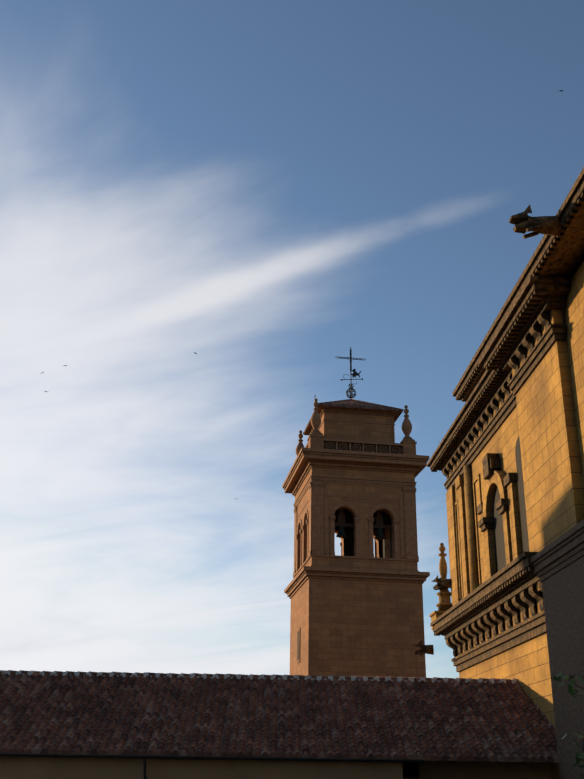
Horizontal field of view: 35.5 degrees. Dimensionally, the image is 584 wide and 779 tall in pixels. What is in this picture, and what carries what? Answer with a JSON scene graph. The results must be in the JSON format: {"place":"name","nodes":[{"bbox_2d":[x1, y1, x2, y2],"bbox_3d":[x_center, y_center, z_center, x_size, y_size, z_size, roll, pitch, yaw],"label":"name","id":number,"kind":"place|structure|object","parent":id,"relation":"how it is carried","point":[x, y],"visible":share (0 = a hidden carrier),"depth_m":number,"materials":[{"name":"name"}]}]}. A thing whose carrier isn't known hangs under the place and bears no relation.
{"place":"outdoors","nodes":[
{"label":"outdoors","id":0,"kind":"place"},
{"bbox_2d":[0,0,583,678],"label":"sky","id":1,"kind":"structure","parent":0,"point":[265,191],"materials":[{"name":"blue"}]},
{"bbox_2d":[427,167,583,778],"bbox_3d":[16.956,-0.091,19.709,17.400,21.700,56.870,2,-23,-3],"label":"church","id":2,"kind":"structure","parent":0,"point":[507,458],"depth_m":32.57,"materials":[{"name":"stone"}]},
{"bbox_2d":[413,205,560,655],"bbox_3d":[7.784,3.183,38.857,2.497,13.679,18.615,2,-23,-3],"label":"church ornaments","id":3,"kind":"object","parent":2,"relation":"attached to","point":[523,222],"visible":0.92,"depth_m":33.28},
{"label":"ground","id":4,"kind":"structure","parent":0,"visible":0},
{"bbox_2d":[0,753,550,778],"bbox_3d":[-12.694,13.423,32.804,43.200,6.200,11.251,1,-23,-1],"label":"wall","id":5,"kind":"structure","parent":4,"relation":"on","point":[50,766],"depth_m":28.30,"materials":[{"name":"paint"}]},
{"bbox_2d":[0,670,517,683],"bbox_3d":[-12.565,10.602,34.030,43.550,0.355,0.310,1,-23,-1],"label":"roof ridge","id":6,"kind":"structure","parent":5,"relation":"on","point":[284,677],"depth_m":34.07,"materials":[{"name":"tile"}]},
{"bbox_2d":[0,672,559,762],"bbox_3d":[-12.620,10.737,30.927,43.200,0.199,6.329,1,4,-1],"label":"wing roof tiles","id":7,"kind":"object","parent":5,"relation":"on","point":[429,719],"visible":0.96,"depth_m":30.48,"materials":[{"name":"brown tile"}]},
{"bbox_2d":[282,399,429,677],"bbox_3d":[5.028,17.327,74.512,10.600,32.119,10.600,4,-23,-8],"label":"bell tower","id":8,"kind":"structure","parent":4,"relation":"on","point":[356,607],"depth_m":72.43,"materials":[{"name":"stone"}]},
{"bbox_2d":[303,399,403,434],"bbox_3d":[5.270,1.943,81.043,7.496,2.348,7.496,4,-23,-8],"label":"tower roof","id":9,"kind":"structure","parent":8,"relation":"on","point":[353,404],"depth_m":78.02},
{"bbox_2d":[313,346,365,398],"bbox_3d":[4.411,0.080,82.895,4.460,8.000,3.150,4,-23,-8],"label":"weather vane","id":10,"kind":"object","parent":9,"relation":"on","point":[354,374],"visible":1,"depth_m":82.42,"materials":[{"name":"black metal"}]},
{"bbox_2d":[335,509,390,539],"bbox_3d":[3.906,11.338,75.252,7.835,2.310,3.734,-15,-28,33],"label":"bells","id":11,"kind":"object","parent":8,"relation":"attached to","point":[378,525],"visible":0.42,"depth_m":73.92,"materials":[{"name":"brown metal"}]},
{"bbox_2d":[554,673,583,778],"bbox_3d":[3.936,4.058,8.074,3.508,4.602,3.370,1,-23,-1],"label":"orange tree","id":12,"kind":"object","parent":4,"relation":"on","point":[579,757],"visible":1,"depth_m":9.45,"materials":[{"name":"green plant"}]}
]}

